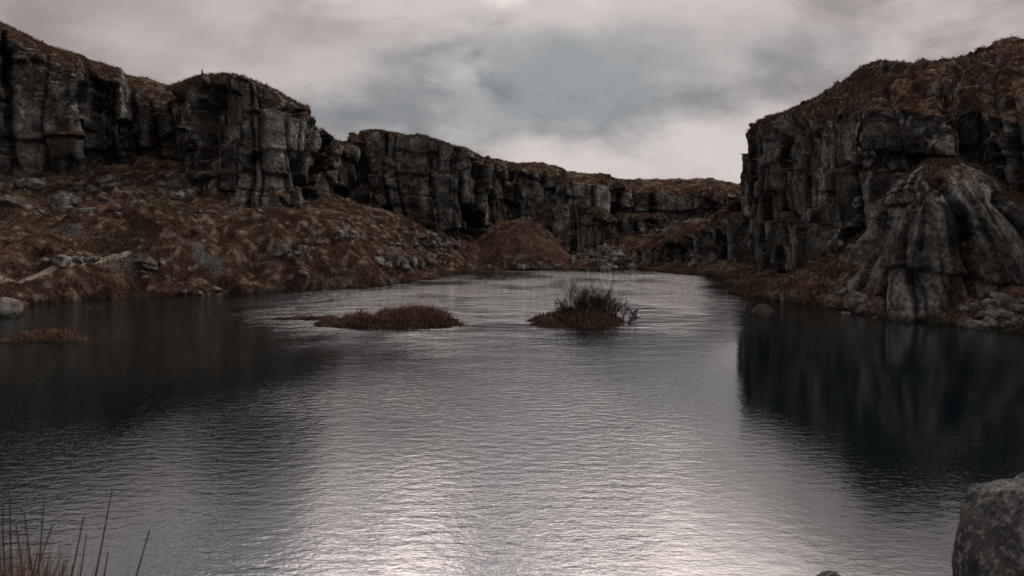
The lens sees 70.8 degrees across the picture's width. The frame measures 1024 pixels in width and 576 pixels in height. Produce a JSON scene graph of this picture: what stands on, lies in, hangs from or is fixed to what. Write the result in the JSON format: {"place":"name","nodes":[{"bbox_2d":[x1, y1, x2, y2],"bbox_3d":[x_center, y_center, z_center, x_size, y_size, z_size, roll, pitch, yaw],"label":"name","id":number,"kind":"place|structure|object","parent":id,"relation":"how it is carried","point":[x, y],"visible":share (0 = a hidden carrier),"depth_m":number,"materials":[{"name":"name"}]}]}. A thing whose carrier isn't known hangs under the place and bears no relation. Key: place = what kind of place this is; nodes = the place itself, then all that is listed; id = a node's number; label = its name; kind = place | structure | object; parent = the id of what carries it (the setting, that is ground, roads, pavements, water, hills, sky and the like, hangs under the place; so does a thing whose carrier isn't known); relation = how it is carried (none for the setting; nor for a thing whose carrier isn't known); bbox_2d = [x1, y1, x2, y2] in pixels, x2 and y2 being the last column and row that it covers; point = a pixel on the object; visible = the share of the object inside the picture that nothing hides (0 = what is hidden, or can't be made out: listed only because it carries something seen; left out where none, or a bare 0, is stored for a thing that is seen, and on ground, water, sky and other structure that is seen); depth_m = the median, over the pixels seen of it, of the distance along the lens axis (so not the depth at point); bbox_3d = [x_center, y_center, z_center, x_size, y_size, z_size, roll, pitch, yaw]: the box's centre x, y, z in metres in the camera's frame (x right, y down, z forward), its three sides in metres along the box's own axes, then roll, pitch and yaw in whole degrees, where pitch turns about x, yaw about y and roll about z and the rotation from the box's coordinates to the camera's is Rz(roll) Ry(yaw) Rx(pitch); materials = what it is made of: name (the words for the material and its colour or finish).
{"place":"outdoors","nodes":[
{"label":"outdoors","id":0,"kind":"place"},
{"bbox_2d":[0,25,359,209],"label":"quarry cliff","id":1,"kind":"structure","parent":0,"point":[285,145],"depth_m":85.10,"materials":[{"name":"stone"}]},
{"bbox_2d":[0,270,1023,575],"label":"lake water","id":2,"kind":"structure","parent":0,"point":[694,426],"depth_m":18.55,"materials":[{"name":"black liquid"}]},
{"bbox_2d":[0,156,1023,342],"bbox_3d":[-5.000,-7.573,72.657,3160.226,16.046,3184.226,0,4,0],"label":"ground","id":3,"kind":"structure","parent":0,"point":[185,257],"depth_m":71.66,"materials":[{"name":"brown soil"}]},
{"bbox_2d":[0,297,24,317],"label":"boulder","id":4,"kind":"object","parent":3,"relation":"on","point":[11,308],"visible":0.8,"depth_m":46.52,"materials":[{"name":"stone"}]},
{"bbox_2d":[0,328,90,342],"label":"reed clump","id":5,"kind":"object","parent":3,"relation":"on","point":[56,334],"visible":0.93,"depth_m":35.87,"materials":[{"name":"brown plant"}]},
{"bbox_2d":[0,251,131,282],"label":"footpath","id":6,"kind":"structure","parent":3,"relation":"on","point":[51,269],"depth_m":59.36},
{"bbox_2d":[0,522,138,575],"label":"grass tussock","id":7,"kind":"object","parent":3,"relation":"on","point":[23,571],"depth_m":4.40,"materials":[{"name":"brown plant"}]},
{"bbox_2d":[2,488,149,575],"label":"foreground reeds","id":8,"kind":"object","parent":3,"relation":"on","point":[38,566],"visible":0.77,"depth_m":5.12,"materials":[{"name":"brown plant"}]},
{"bbox_2d":[0,164,199,215],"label":"scree","id":9,"kind":"structure","parent":3,"relation":"on","point":[61,201],"depth_m":76.43,"materials":[{"name":"stone"}]},
{"bbox_2d":[26,207,322,279],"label":"scree","id":10,"kind":"structure","parent":3,"relation":"on","point":[276,248],"depth_m":65.38,"materials":[{"name":"stone"}]},
{"bbox_2d":[274,314,340,319],"bbox_3d":[-12.809,1.794,45.636,5.504,0.523,1.901,0,4,0],"label":"reed clump","id":11,"kind":"object","parent":3,"relation":"on","point":[326,316],"visible":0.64,"depth_m":45.51,"materials":[{"name":"brown plant"}]},
{"bbox_2d":[313,301,463,328],"bbox_3d":[-7.244,1.451,42.866,9.358,1.582,4.806,0,4,0],"label":"reed clump","id":12,"kind":"object","parent":3,"relation":"on","point":[420,315],"visible":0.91,"depth_m":41.96,"materials":[{"name":"brown plant"}]},
{"bbox_2d":[334,218,459,269],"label":"scree","id":13,"kind":"structure","parent":3,"relation":"on","point":[395,257],"depth_m":93.11,"materials":[{"name":"stone"}]},
{"bbox_2d":[0,20,1023,329],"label":"moor grass","id":14,"kind":"structure","parent":3,"relation":"on","point":[1006,194],"depth_m":78.85,"materials":[{"name":"brown plant"}]},
{"bbox_2d":[2,258,1022,316],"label":"shore reeds","id":15,"kind":"object","parent":3,"relation":"on","point":[812,299],"visible":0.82,"depth_m":67.75,"materials":[{"name":"brown plant"}]},
{"bbox_2d":[526,304,626,328],"bbox_3d":[3.897,1.536,43.402,6.392,1.338,5.442,0,4,0],"label":"reed clump","id":16,"kind":"object","parent":3,"relation":"on","point":[597,317],"visible":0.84,"depth_m":42.11,"materials":[{"name":"brown plant"}]},
{"bbox_2d":[553,179,610,212],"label":"rock outcrop","id":17,"kind":"object","parent":3,"relation":"on","point":[589,194],"visible":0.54,"depth_m":137.07,"materials":[{"name":"stone"}]},
{"bbox_2d":[163,272,1023,329],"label":"shore stones","id":18,"kind":"object","parent":3,"relation":"on","point":[995,304],"visible":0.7,"depth_m":42.49,"materials":[{"name":"stone"}]},
{"bbox_2d":[468,225,722,269],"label":"scree","id":19,"kind":"structure","parent":3,"relation":"on","point":[605,256],"depth_m":123.33,"materials":[{"name":"stone"}]},
{"bbox_2d":[554,277,639,325],"bbox_3d":[5.145,0.649,43.359,5.494,3.073,4.367,0,4,0],"label":"bare shrub","id":20,"kind":"object","parent":3,"relation":"on","point":[583,300],"visible":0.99,"depth_m":43.02,"materials":[{"name":"brown plant"}]},
{"bbox_2d":[532,204,669,254],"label":"rock outcrop","id":21,"kind":"object","parent":3,"relation":"on","point":[571,221],"visible":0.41,"depth_m":134.18,"materials":[{"name":"stone"}]},
{"bbox_2d":[634,212,749,266],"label":"rock outcrop","id":22,"kind":"object","parent":3,"relation":"on","point":[735,250],"visible":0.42,"depth_m":108.28,"materials":[{"name":"stone"}]},
{"bbox_2d":[752,304,774,315],"bbox_3d":[16.723,1.697,47.731,1.464,1.302,0.964,0,4,0],"label":"boulder","id":23,"kind":"object","parent":3,"relation":"on","point":[762,310],"visible":0.66,"depth_m":47.42,"materials":[{"name":"stone"}]},
{"bbox_2d":[816,570,840,575],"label":"boulder","id":24,"kind":"object","parent":3,"relation":"on","point":[828,573],"visible":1,"depth_m":6.17,"materials":[{"name":"stone"}]},
{"bbox_2d":[836,161,1023,321],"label":"rock outcrop","id":25,"kind":"object","parent":3,"relation":"on","point":[925,252],"visible":0.56,"depth_m":45.03,"materials":[{"name":"stone"}]},
{"bbox_2d":[952,473,1023,575],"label":"boulder","id":26,"kind":"object","parent":3,"relation":"on","point":[989,538],"visible":1,"depth_m":6.02,"materials":[{"name":"stone"}]},
{"bbox_2d":[0,0,1023,183],"label":"sky","id":27,"kind":"structure","parent":0,"point":[625,89],"materials":[{"name":"grey"}]},
{"bbox_2d":[338,130,741,243],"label":"quarry cliff","id":28,"kind":"structure","parent":0,"point":[440,194],"depth_m":126.27,"materials":[{"name":"stone"}]},
{"bbox_2d":[739,36,1023,274],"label":"quarry cliff","id":29,"kind":"structure","parent":0,"point":[896,141],"depth_m":66.31,"materials":[{"name":"stone"}]}
]}

